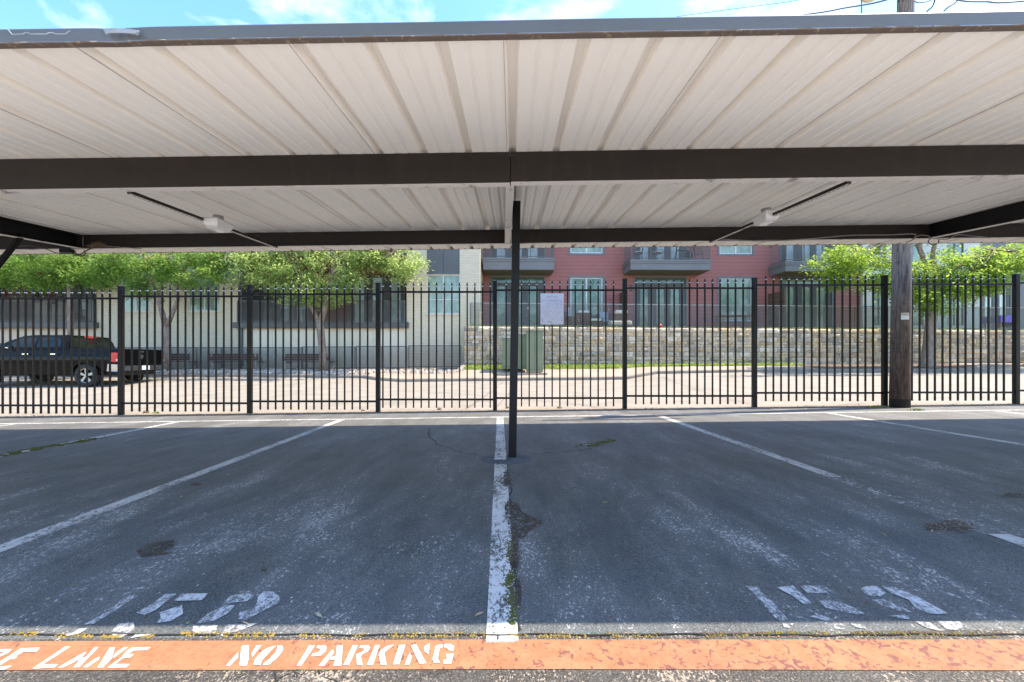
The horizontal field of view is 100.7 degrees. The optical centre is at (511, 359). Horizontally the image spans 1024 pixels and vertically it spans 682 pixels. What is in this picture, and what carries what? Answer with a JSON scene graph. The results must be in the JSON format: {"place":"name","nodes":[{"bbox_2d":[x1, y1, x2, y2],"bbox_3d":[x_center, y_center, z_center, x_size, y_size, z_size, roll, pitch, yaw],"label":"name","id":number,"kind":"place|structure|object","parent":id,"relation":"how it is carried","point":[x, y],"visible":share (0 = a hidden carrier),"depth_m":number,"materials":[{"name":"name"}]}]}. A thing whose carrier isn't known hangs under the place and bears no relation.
{"place":"outdoors","nodes":[
{"label":"outdoors","id":0,"kind":"place"},
{"bbox_2d":[1,403,995,416],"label":"fence stones","id":1,"kind":"object","parent":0,"point":[527,410],"visible":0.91,"depth_m":8.38,"materials":[{"name":"stone"}]},
{"bbox_2d":[0,405,1023,639],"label":"parking lot","id":2,"kind":"structure","parent":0,"point":[722,512],"depth_m":2.63,"materials":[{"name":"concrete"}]},
{"bbox_2d":[0,436,109,455],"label":"crack moss","id":3,"kind":"object","parent":2,"relation":"on","point":[40,448],"visible":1,"depth_m":5.18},
{"bbox_2d":[0,421,181,456],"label":"parking line","id":4,"kind":"object","parent":2,"relation":"on","point":[114,433],"visible":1,"depth_m":6.25,"materials":[{"name":"white paint"}]},
{"bbox_2d":[0,420,342,551],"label":"parking line","id":5,"kind":"object","parent":2,"relation":"on","point":[15,542],"visible":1,"depth_m":3.16,"materials":[{"name":"white paint"}]},
{"bbox_2d":[66,591,279,637],"bbox_3d":[-1.310,1.012,1.698,0.686,0.009,0.306,0,0,0],"label":"stall number marking","id":6,"kind":"object","parent":2,"relation":"on","point":[262,596],"visible":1,"depth_m":1.72,"materials":[{"name":"white paint"}]},
{"bbox_2d":[0,503,477,579],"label":"pale scuff","id":7,"kind":"object","parent":2,"relation":"on","point":[304,535],"visible":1,"depth_m":2.38,"materials":[{"name":"asphalt"}]},
{"bbox_2d":[4,630,995,638],"bbox_3d":[-0.211,0.999,1.545,4.495,0.061,0.050,0,0,1],"label":"crack moss","id":8,"kind":"object","parent":2,"relation":"on","point":[34,633],"visible":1,"depth_m":1.54,"materials":[{"name":"plant"}]},
{"bbox_2d":[495,417,505,452],"bbox_3d":[-0.162,1.000,5.900,0.115,0.002,2.965,0,0,-2],"label":"parking line","id":9,"kind":"object","parent":2,"relation":"on","point":[499,437],"visible":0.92,"depth_m":5.46,"materials":[{"name":"white paint"}]},
{"bbox_2d":[486,464,517,641],"bbox_3d":[-0.073,0.999,2.825,0.115,0.002,2.654,0,0,-2],"label":"parking line","id":10,"kind":"object","parent":2,"relation":"on","point":[499,511],"visible":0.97,"depth_m":1.99,"materials":[{"name":"white paint"}]},
{"bbox_2d":[0,410,1008,423],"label":"parking line","id":11,"kind":"object","parent":2,"relation":"on","point":[508,416],"visible":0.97,"depth_m":7.41,"materials":[{"name":"white paint"}]},
{"bbox_2d":[502,531,520,628],"bbox_3d":[-0.004,0.996,2.021,0.083,0.008,0.897,0,0,0],"label":"crack moss","id":12,"kind":"object","parent":2,"relation":"on","point":[509,581],"visible":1,"depth_m":1.83,"materials":[{"name":"plant"}]},
{"bbox_2d":[0,11,1023,464],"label":"carport","id":13,"kind":"object","parent":2,"relation":"on","point":[646,131],"visible":0.99,"depth_m":2.89,"materials":[{"name":"paint"}]},
{"bbox_2d":[18,244,98,254],"bbox_3d":[-5.855,-1.416,5.450,1.105,0.132,0.012,0,0,0],"label":"cable","id":14,"kind":"object","parent":13,"relation":"hanging from","point":[61,253],"visible":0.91,"depth_m":5.45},
{"bbox_2d":[59,248,74,252],"bbox_3d":[-5.686,-1.391,5.420,0.145,0.050,0.060,0,0,0],"label":"junction box","id":15,"kind":"object","parent":13,"relation":"attached to","point":[65,250],"visible":1,"depth_m":5.39,"materials":[{"name":"black metal"}]},
{"bbox_2d":[85,241,108,247],"bbox_3d":[-5.355,-1.482,5.477,0.309,0.110,0.135,0,0,0],"label":"bird nest","id":16,"kind":"object","parent":13,"relation":"on","point":[95,244],"visible":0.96,"depth_m":5.46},
{"bbox_2d":[203,214,233,232],"bbox_3d":[-2.942,-1.367,4.250,0.160,0.147,0.251,0,0,0],"label":"light fixture","id":17,"kind":"object","parent":13,"relation":"attached to","point":[218,223],"visible":1,"depth_m":4.19,"materials":[{"name":"plastic"}]},
{"bbox_2d":[494,453,505,459],"bbox_3d":[-0.118,0.976,4.300,0.120,0.002,0.300,0,0,0],"label":"parking line","id":18,"kind":"object","parent":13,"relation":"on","point":[500,458],"visible":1,"depth_m":4.28,"materials":[{"name":"white paint"}]},
{"bbox_2d":[751,207,779,225],"bbox_3d":[2.563,-1.448,4.280,0.160,0.146,0.251,0,0,0],"label":"light fixture","id":19,"kind":"object","parent":13,"relation":"attached to","point":[764,217],"visible":0.88,"depth_m":4.23,"materials":[{"name":"plastic"}]},
{"bbox_2d":[721,233,915,242],"bbox_3d":[3.940,-1.563,5.450,2.504,0.121,0.014,0,0,0],"label":"cable","id":20,"kind":"object","parent":13,"relation":"attached to","point":[826,237],"visible":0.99,"depth_m":5.45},
{"bbox_2d":[914,234,990,239],"bbox_3d":[5.617,-1.569,5.420,0.980,0.070,0.010,0,0,0],"label":"cable","id":21,"kind":"object","parent":13,"relation":"attached to","point":[952,236],"visible":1,"depth_m":5.42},
{"bbox_2d":[0,633,1023,635],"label":"pavement crack","id":22,"kind":"object","parent":2,"relation":"on","point":[541,633],"visible":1,"depth_m":1.54,"materials":[{"name":"concrete"}]},
{"bbox_2d":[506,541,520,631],"bbox_3d":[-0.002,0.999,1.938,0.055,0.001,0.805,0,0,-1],"label":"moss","id":23,"kind":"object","parent":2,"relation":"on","point":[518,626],"visible":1,"depth_m":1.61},
{"bbox_2d":[137,464,1023,617],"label":"bare patch","id":24,"kind":"object","parent":2,"relation":"on","point":[961,525],"visible":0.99,"depth_m":2.44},
{"bbox_2d":[576,439,615,446],"bbox_3d":[1.012,0.981,5.002,0.635,0.019,0.188,0,0,-34],"label":"crack moss","id":25,"kind":"object","parent":2,"relation":"on","point":[601,442],"visible":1,"depth_m":5.00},
{"bbox_2d":[656,415,840,476],"bbox_3d":[2.607,0.965,5.450,0.115,0.003,3.905,0,0,-2],"label":"parking line","id":26,"kind":"object","parent":2,"relation":"on","point":[810,468],"visible":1,"depth_m":4.46,"materials":[{"name":"white paint"}]},
{"bbox_2d":[746,585,962,630],"bbox_3d":[1.339,0.979,1.689,0.674,0.008,0.318,0,0,0],"label":"stall number marking","id":27,"kind":"object","parent":2,"relation":"on","point":[872,589],"visible":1,"depth_m":1.71,"materials":[{"name":"white paint"}]},
{"bbox_2d":[861,405,888,407],"bbox_3d":[6.870,0.889,8.059,0.552,0.050,0.174,0,0,0],"label":"weed tuft","id":28,"kind":"object","parent":2,"relation":"on","point":[873,406],"visible":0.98,"depth_m":8.04,"materials":[{"name":"green plant"}]},
{"bbox_2d":[860,0,914,407],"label":"utility pole","id":29,"kind":"object","parent":2,"relation":"on","point":[900,335],"visible":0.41,"depth_m":8.04,"materials":[{"name":"brown wood"}]},
{"bbox_2d":[801,0,886,14],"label":"overhead wire","id":30,"kind":"object","parent":29,"relation":"attached to","point":[845,7],"visible":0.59,"depth_m":9.53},
{"bbox_2d":[955,0,1023,3],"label":"overhead wire","id":31,"kind":"object","parent":29,"relation":"attached to","point":[973,1],"visible":0.99,"depth_m":8.85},
{"bbox_2d":[832,477,1007,533],"bbox_3d":[2.680,0.964,2.925,0.150,0.002,1.155,0,0,-2],"label":"parking line","id":32,"kind":"object","parent":2,"relation":"on","point":[873,491],"visible":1,"depth_m":2.89,"materials":[{"name":"paint"}]},
{"bbox_2d":[829,413,1023,444],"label":"parking line","id":33,"kind":"object","parent":2,"relation":"on","point":[933,430],"visible":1,"depth_m":5.57,"materials":[{"name":"white paint"}]},
{"bbox_2d":[990,534,1023,546],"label":"parking line","id":34,"kind":"object","parent":2,"relation":"on","point":[1010,538],"visible":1,"depth_m":2.29,"materials":[{"name":"white paint"}]},
{"bbox_2d":[0,367,1023,416],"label":"street","id":35,"kind":"structure","parent":0,"point":[501,391],"depth_m":12.49,"materials":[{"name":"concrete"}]},
{"bbox_2d":[0,335,166,386],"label":"pickup truck","id":36,"kind":"object","parent":35,"relation":"on","point":[83,359],"visible":0.66,"depth_m":15.06,"materials":[{"name":"black paint"}]},
{"bbox_2d":[0,403,1023,416],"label":"dirt strip","id":37,"kind":"object","parent":35,"relation":"on","point":[628,408],"visible":0.92,"depth_m":8.42,"materials":[{"name":"soil"}]},
{"bbox_2d":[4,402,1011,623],"bbox_3d":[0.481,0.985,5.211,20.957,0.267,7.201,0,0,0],"label":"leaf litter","id":38,"kind":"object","parent":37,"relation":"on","point":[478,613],"visible":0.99,"depth_m":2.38,"materials":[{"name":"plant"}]},
{"bbox_2d":[0,274,1023,414],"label":"iron fence","id":39,"kind":"object","parent":37,"relation":"on","point":[884,392],"visible":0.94,"depth_m":8.39,"materials":[{"name":"metal"}]},
{"bbox_2d":[541,293,563,323],"bbox_3d":[0.790,-1.004,8.364,0.456,0.614,0.013,0,0,0],"label":"warning sign","id":40,"kind":"object","parent":39,"relation":"attached to","point":[552,308],"visible":1,"depth_m":8.37,"materials":[{"name":"white metal"}]},
{"bbox_2d":[4,364,1023,381],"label":"kerb","id":41,"kind":"structure","parent":35,"relation":"on","point":[542,378],"depth_m":18.00,"materials":[{"name":"concrete"}]},
{"bbox_2d":[1020,351,1023,361],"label":"parked car","id":42,"kind":"object","parent":35,"relation":"on","point":[1022,356],"visible":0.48,"depth_m":19.60,"materials":[{"name":"beige paint"}]},
{"bbox_2d":[0,629,1023,681],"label":"fire lane","id":43,"kind":"structure","parent":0,"point":[541,675],"depth_m":1.35,"materials":[{"name":"paint"}]},
{"bbox_2d":[274,669,359,681],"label":"pavement crack","id":44,"kind":"object","parent":43,"relation":"on","point":[305,671],"visible":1,"depth_m":1.35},
{"bbox_2d":[0,639,1023,669],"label":"fire lane stripe","id":45,"kind":"object","parent":43,"relation":"on","point":[864,654],"visible":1,"depth_m":1.43,"materials":[{"name":"orange paint"}]},
{"bbox_2d":[0,647,149,669],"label":"fire lane lettering","id":46,"kind":"object","parent":45,"relation":"on","point":[107,658],"visible":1,"depth_m":1.45,"materials":[{"name":"white paint"}]},
{"bbox_2d":[226,644,453,665],"bbox_3d":[-0.574,1.003,1.444,0.751,0.009,0.107,0,0,0],"label":"no parking lettering","id":47,"kind":"object","parent":45,"relation":"on","point":[244,657],"visible":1,"depth_m":1.44,"materials":[{"name":"white paint"}]},
{"bbox_2d":[0,0,1023,41],"label":"sky","id":48,"kind":"structure","parent":0,"point":[14,14],"materials":[{"name":"blue"}]},
{"bbox_2d":[246,363,1023,377],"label":"footpath","id":49,"kind":"structure","parent":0,"point":[617,372],"depth_m":18.64,"materials":[{"name":"concrete"}]},
{"bbox_2d":[187,372,369,374],"bbox_3d":[-18.059,0.558,19.484,23.883,0.167,2.833,0,0,0],"label":"gravel bed","id":50,"kind":"object","parent":49,"relation":"on","point":[302,373],"visible":0.07,"depth_m":18.29,"materials":[{"name":"gravel"}]},
{"bbox_2d":[0,254,125,334],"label":"leafy tree","id":51,"kind":"object","parent":50,"relation":"on","point":[14,266],"visible":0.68,"depth_m":19.33,"materials":[{"name":"green plant"}]},
{"bbox_2d":[0,347,301,368],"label":"railing","id":52,"kind":"object","parent":50,"relation":"on","point":[244,351],"visible":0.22,"depth_m":20.39,"materials":[{"name":"metal"}]},
{"bbox_2d":[74,252,248,370],"bbox_3d":[-15.452,-3.514,19.100,8.216,8.110,4.015,0,0,0],"label":"leafy tree","id":53,"kind":"object","parent":50,"relation":"on","point":[115,270],"visible":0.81,"depth_m":18.96,"materials":[{"name":"green plant"}]},
{"bbox_2d":[171,354,197,369],"bbox_3d":[-15.713,0.123,19.595,2.025,0.807,0.560,0,0,0],"label":"park bench","id":54,"kind":"object","parent":50,"relation":"on","point":[174,356],"visible":0.4,"depth_m":19.32,"materials":[{"name":"metal"}]},
{"bbox_2d":[210,354,264,369],"bbox_3d":[-12.685,0.123,19.595,2.243,0.807,0.560,0,0,0],"label":"park bench","id":55,"kind":"object","parent":50,"relation":"on","point":[235,357],"visible":0.66,"depth_m":19.32,"materials":[{"name":"metal"}]},
{"bbox_2d":[284,354,334,369],"bbox_3d":[-9.375,0.133,19.595,2.200,0.807,0.560,0,0,0],"label":"park bench","id":56,"kind":"object","parent":50,"relation":"on","point":[301,356],"visible":0.59,"depth_m":19.32,"materials":[{"name":"metal"}]},
{"bbox_2d":[156,364,464,373],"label":"river stones","id":57,"kind":"object","parent":50,"relation":"on","point":[356,371],"visible":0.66,"depth_m":19.17,"materials":[{"name":"stone"}]},
{"bbox_2d":[356,346,404,368],"bbox_3d":[-6.237,-0.096,20.300,2.469,1.130,0.050,0,0,0],"label":"railing","id":58,"kind":"object","parent":57,"relation":"on","point":[370,356],"visible":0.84,"depth_m":20.29,"materials":[{"name":"metal"}]},
{"bbox_2d":[211,250,433,370],"bbox_3d":[-8.575,-3.974,18.992,10.125,9.064,3.881,0,0,0],"label":"leafy tree","id":59,"kind":"object","parent":50,"relation":"on","point":[368,260],"visible":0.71,"depth_m":19.08,"materials":[{"name":"green plant"}]},
{"bbox_2d":[302,346,355,368],"bbox_3d":[-8.784,-0.074,20.350,2.565,1.132,0.050,0,0,0],"label":"railing","id":60,"kind":"object","parent":50,"relation":"on","point":[332,353],"visible":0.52,"depth_m":20.34,"materials":[{"name":"metal"}]},
{"bbox_2d":[408,345,460,368],"bbox_3d":[-3.690,-0.136,20.250,2.530,1.116,0.050,0,0,0],"label":"railing","id":61,"kind":"object","parent":49,"relation":"on","point":[432,351],"visible":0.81,"depth_m":20.24,"materials":[{"name":"metal"}]},
{"bbox_2d":[502,338,509,368],"bbox_3d":[0.052,-0.300,18.942,1.001,1.385,0.755,0,0,0],"label":"utility cabinet","id":62,"kind":"object","parent":49,"relation":"on","point":[504,353],"visible":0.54,"depth_m":18.60,"materials":[{"name":"metal"}]},
{"bbox_2d":[497,372,546,374],"bbox_3d":[0.384,0.602,18.650,2.224,0.100,1.500,0,0,0],"label":"cabinet pad","id":63,"kind":"object","parent":49,"relation":"on","point":[501,373],"visible":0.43,"depth_m":17.90,"materials":[{"name":"concrete"}]},
{"bbox_2d":[518,334,525,368],"bbox_3d":[0.451,-0.369,18.742,0.440,1.558,0.655,0,0,0],"label":"utility cabinet","id":64,"kind":"object","parent":63,"relation":"on","point":[523,351],"visible":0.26,"depth_m":18.45,"materials":[{"name":"metal"}]},
{"bbox_2d":[526,330,543,371],"bbox_3d":[0.970,-0.380,18.267,0.730,1.800,0.605,0,0,0],"label":"utility cabinet","id":65,"kind":"object","parent":63,"relation":"on","point":[533,350],"visible":0.97,"depth_m":18.00,"materials":[{"name":"metal"}]},
{"bbox_2d":[463,362,802,369],"bbox_3d":[5.831,0.275,20.000,16.124,0.391,1.472,0,0,-2],"label":"ground cover","id":66,"kind":"object","parent":49,"relation":"on","point":[629,365],"visible":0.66,"depth_m":19.95,"materials":[{"name":"green plant"}]},
{"bbox_2d":[464,326,1023,364],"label":"stone retaining wall","id":67,"kind":"structure","parent":49,"relation":"on","point":[501,332],"depth_m":20.58,"materials":[{"name":"stone"}]},
{"bbox_2d":[468,325,1023,330],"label":"wall top grass","id":68,"kind":"structure","parent":67,"relation":"on","point":[750,327],"depth_m":20.78,"materials":[{"name":"green plant"}]},
{"bbox_2d":[470,302,1023,329],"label":"terrace railing","id":69,"kind":"object","parent":67,"relation":"on","point":[838,313],"visible":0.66,"depth_m":20.83,"materials":[{"name":"metal"}]},
{"bbox_2d":[800,363,971,367],"bbox_3d":[17.308,0.270,19.957,7.565,0.209,2.550,0,0,0],"label":"mulch bed","id":70,"kind":"object","parent":49,"relation":"on","point":[870,365],"visible":0.46,"depth_m":19.64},
{"bbox_2d":[798,243,1023,367],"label":"leafy tree","id":71,"kind":"object","parent":70,"relation":"on","point":[984,264],"visible":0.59,"depth_m":18.69,"materials":[{"name":"green plant"}]},
{"bbox_2d":[677,0,797,16],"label":"overhead wire","id":72,"kind":"object","parent":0,"point":[738,8],"visible":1,"depth_m":13.58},
{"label":"terrace","id":73,"kind":"structure","parent":0,"visible":0},
{"bbox_2d":[564,309,578,326],"bbox_3d":[3.034,-2.080,21.598,0.770,0.930,0.950,0,0,10],"label":"patio armchair","id":74,"kind":"object","parent":73,"relation":"on","point":[569,321],"visible":0.49,"depth_m":21.15,"materials":[{"name":"wicker"}]},
{"bbox_2d":[576,311,591,326],"bbox_3d":[3.696,-2.077,22.110,0.850,0.930,0.770,0,0,0],"label":"patio armchair","id":75,"kind":"object","parent":73,"relation":"on","point":[586,315],"visible":0.21,"depth_m":21.73,"materials":[{"name":"wicker"}]},
{"bbox_2d":[591,319,600,326],"bbox_3d":[4.224,-1.819,21.500,0.520,0.500,0.540,0,0,0],"label":"ottoman","id":76,"kind":"object","parent":73,"relation":"on","point":[593,321],"visible":0.53,"depth_m":21.25,"materials":[{"name":"wicker"}]},
{"bbox_2d":[596,312,612,326],"bbox_3d":[4.898,-2.071,22.340,0.750,0.930,0.770,0,0,-10],"label":"patio armchair","id":77,"kind":"object","parent":73,"relation":"on","point":[601,314],"visible":0.28,"depth_m":22.40,"materials":[{"name":"wicker"}]},
{"bbox_2d":[609,311,631,327],"bbox_3d":[5.381,-2.063,21.370,1.110,0.960,1.140,0,0,0],"label":"chaise lounge","id":78,"kind":"object","parent":73,"relation":"on","point":[619,319],"visible":0.44,"depth_m":21.13,"materials":[{"name":"wicker"}]},
{"bbox_2d":[619,289,627,313],"bbox_3d":[5.926,-2.610,22.550,0.080,2.100,1.420,0,0,0],"label":"privacy screen","id":79,"kind":"object","parent":73,"relation":"on","point":[620,300],"visible":0.23,"depth_m":22.88,"materials":[{"name":"wicker"}]},
{"bbox_2d":[715,315,750,325],"bbox_3d":[11.380,-1.903,21.700,1.640,0.740,0.800,0,0,0],"label":"patio table","id":80,"kind":"object","parent":73,"relation":"on","point":[729,316],"visible":0.29,"depth_m":21.73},
{"bbox_2d":[482,243,1023,330],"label":"apartment building","id":81,"kind":"structure","parent":73,"relation":"on","point":[609,265],"depth_m":23.29,"materials":[{"name":"red"}]},
{"bbox_2d":[490,275,544,326],"bbox_3d":[0.312,-3.022,23.157,3.028,3.145,0.132,0,0,-1],"label":"door","id":82,"kind":"structure","parent":81,"relation":"in","point":[501,280],"depth_m":23.17,"materials":[{"name":"paint"}]},
{"bbox_2d":[490,245,544,257],"bbox_3d":[0.312,-6.366,23.157,3.028,2.570,0.132,0,0,-1],"label":"door","id":83,"kind":"structure","parent":81,"relation":"in","point":[491,250],"depth_m":23.17,"materials":[{"name":"paint"}]},
{"bbox_2d":[568,276,604,317],"bbox_3d":[4.078,-3.314,23.241,1.986,2.582,0.115,0,0,-1],"label":"window","id":84,"kind":"structure","parent":81,"relation":"in","point":[594,279],"depth_m":23.26,"materials":[{"name":"clear glass"}]},
{"bbox_2d":[568,248,604,254],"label":"window","id":85,"kind":"structure","parent":81,"relation":"in","point":[571,251],"depth_m":23.25,"materials":[{"name":"clear glass"}]},
{"bbox_2d":[634,276,687,327],"bbox_3d":[8.154,-3.022,23.314,2.976,3.145,0.132,0,0,-1],"label":"door","id":86,"kind":"structure","parent":81,"relation":"in","point":[639,279],"depth_m":23.33,"materials":[{"name":"paint"}]},
{"bbox_2d":[634,247,687,257],"bbox_3d":[8.154,-6.366,23.314,2.976,2.570,0.132,0,0,-1],"label":"door","id":87,"kind":"structure","parent":81,"relation":"in","point":[646,250],"depth_m":23.33,"materials":[{"name":"paint"}]},
{"bbox_2d":[718,276,753,322],"bbox_3d":[12.335,-3.314,23.406,2.038,2.582,0.115,0,0,-1],"label":"window","id":88,"kind":"structure","parent":81,"relation":"in","point":[747,279],"depth_m":23.44,"materials":[{"name":"clear glass"}]},
{"bbox_2d":[718,246,753,255],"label":"window","id":89,"kind":"structure","parent":81,"relation":"in","point":[722,250],"depth_m":23.43,"materials":[{"name":"clear glass"}]},
{"bbox_2d":[780,245,832,262],"bbox_3d":[16.282,-6.366,23.477,3.028,2.570,0.132,0,0,-1],"label":"door","id":90,"kind":"structure","parent":81,"relation":"in","point":[791,254],"depth_m":23.48,"materials":[{"name":"paint"}]},
{"bbox_2d":[782,277,833,328],"bbox_3d":[16.282,-3.022,23.477,3.028,3.145,0.132,0,0,-1],"label":"door","id":91,"kind":"structure","parent":81,"relation":"in","point":[792,280],"depth_m":23.50,"materials":[{"name":"paint"}]},
{"bbox_2d":[874,289,880,324],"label":"window","id":92,"kind":"structure","parent":81,"relation":"in","point":[878,300],"depth_m":23.46,"materials":[{"name":"clear glass"}]},
{"bbox_2d":[873,244,884,261],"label":"window","id":93,"kind":"structure","parent":81,"relation":"in","point":[878,244],"depth_m":23.46,"materials":[{"name":"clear glass"}]},
{"bbox_2d":[912,244,921,261],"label":"window","id":94,"kind":"structure","parent":81,"relation":"in","point":[914,251],"depth_m":23.50,"materials":[{"name":"clear glass"}]},
{"bbox_2d":[913,305,921,323],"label":"window","id":95,"kind":"structure","parent":81,"relation":"in","point":[914,319],"depth_m":23.50,"materials":[{"name":"clear glass"}]},
{"bbox_2d":[947,299,962,324],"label":"window","id":96,"kind":"structure","parent":81,"relation":"in","point":[954,316],"depth_m":23.54,"materials":[{"name":"clear glass"}]},
{"bbox_2d":[947,243,962,261],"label":"window","id":97,"kind":"structure","parent":81,"relation":"in","point":[954,245],"depth_m":23.54,"materials":[{"name":"clear glass"}]},
{"bbox_2d":[983,286,1009,329],"bbox_3d":[27.023,-2.783,23.713,1.553,2.666,0.070,0,0,-1],"label":"door","id":98,"kind":"structure","parent":81,"relation":"in","point":[1000,299],"depth_m":23.69,"materials":[{"name":"glass"}]},
{"bbox_2d":[768,290,785,328],"bbox_3d":[14.062,-2.570,22.550,0.080,2.100,1.420,0,0,0],"label":"privacy screen","id":99,"kind":"object","parent":73,"relation":"on","point":[777,302],"visible":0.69,"depth_m":22.51,"materials":[{"name":"wicker"}]},
{"bbox_3d":[24.816,-1.836,21.600,0.816,0.740,0.800,0,0,0],"label":"patio table","id":100,"kind":"object","parent":73,"relation":"on","visible":0},
{"bbox_2d":[983,315,1011,326],"bbox_3d":[24.816,-1.954,21.595,0.896,0.535,0.870,0,0,0],"label":"tablecloth","id":101,"kind":"object","parent":100,"relation":"on","point":[1008,319],"visible":0.43,"depth_m":21.19,"materials":[{"name":"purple fabric"}]},
{"label":"ground","id":102,"kind":"structure","parent":0,"visible":0},
{"bbox_2d":[0,246,482,368],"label":"apartment building","id":103,"kind":"structure","parent":102,"relation":"on","point":[455,267],"depth_m":21.00,"materials":[{"name":"beige paint"}]},
{"bbox_2d":[8,289,35,320],"bbox_3d":[-25.429,-2.822,22.015,1.404,1.950,0.070,0,0,0],"label":"window","id":104,"kind":"structure","parent":103,"relation":"attached to","point":[15,294],"depth_m":22.00,"materials":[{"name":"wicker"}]},
{"bbox_2d":[35,303,51,320],"bbox_3d":[-23.662,-2.452,21.710,0.850,1.130,0.770,0,0,10],"label":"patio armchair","id":105,"kind":"object","parent":103,"relation":"on","point":[43,308],"visible":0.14,"depth_m":21.30,"materials":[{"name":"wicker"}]},
{"bbox_2d":[52,303,77,320],"bbox_3d":[-22.803,-2.402,21.709,0.750,1.030,0.770,0,0,-20],"label":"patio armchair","id":106,"kind":"object","parent":103,"relation":"on","point":[60,308],"visible":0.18,"depth_m":21.33,"materials":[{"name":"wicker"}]},
{"bbox_2d":[58,281,93,320],"bbox_3d":[-23.356,-3.037,22.775,2.018,2.380,0.070,0,0,0],"label":"door","id":107,"kind":"structure","parent":103,"relation":"in","point":[75,294],"depth_m":22.74,"materials":[{"name":"glass"}]},
{"bbox_2d":[121,273,149,310],"bbox_3d":[-18.655,-3.372,21.083,1.470,1.937,0.055,0,0,0],"label":"window","id":108,"kind":"structure","parent":103,"relation":"in","point":[127,303],"depth_m":21.08,"materials":[{"name":"clear glass"}]},
{"bbox_2d":[188,272,219,310],"bbox_3d":[-15.260,-3.372,21.083,1.587,1.937,0.055,0,0,0],"label":"window","id":109,"kind":"structure","parent":103,"relation":"in","point":[196,299],"depth_m":21.08,"materials":[{"name":"clear glass"}]},
{"bbox_2d":[259,275,308,320],"bbox_3d":[-12.220,-3.206,22.775,2.699,2.719,0.070,0,0,0],"label":"window","id":110,"kind":"structure","parent":103,"relation":"in","point":[271,305],"depth_m":22.78,"materials":[{"name":"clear glass"}]},
{"bbox_2d":[350,276,404,320],"bbox_3d":[-7.214,-3.181,22.744,2.926,2.668,0.132,0,0,0],"label":"window","id":111,"kind":"structure","parent":103,"relation":"in","point":[386,287],"depth_m":22.74,"materials":[{"name":"glass"}]},
{"bbox_2d":[427,275,459,313],"bbox_3d":[-3.407,-3.255,21.083,1.633,1.937,0.055,0,0,0],"label":"window","id":112,"kind":"structure","parent":103,"relation":"in","point":[431,279],"depth_m":21.08,"materials":[{"name":"clear glass"}]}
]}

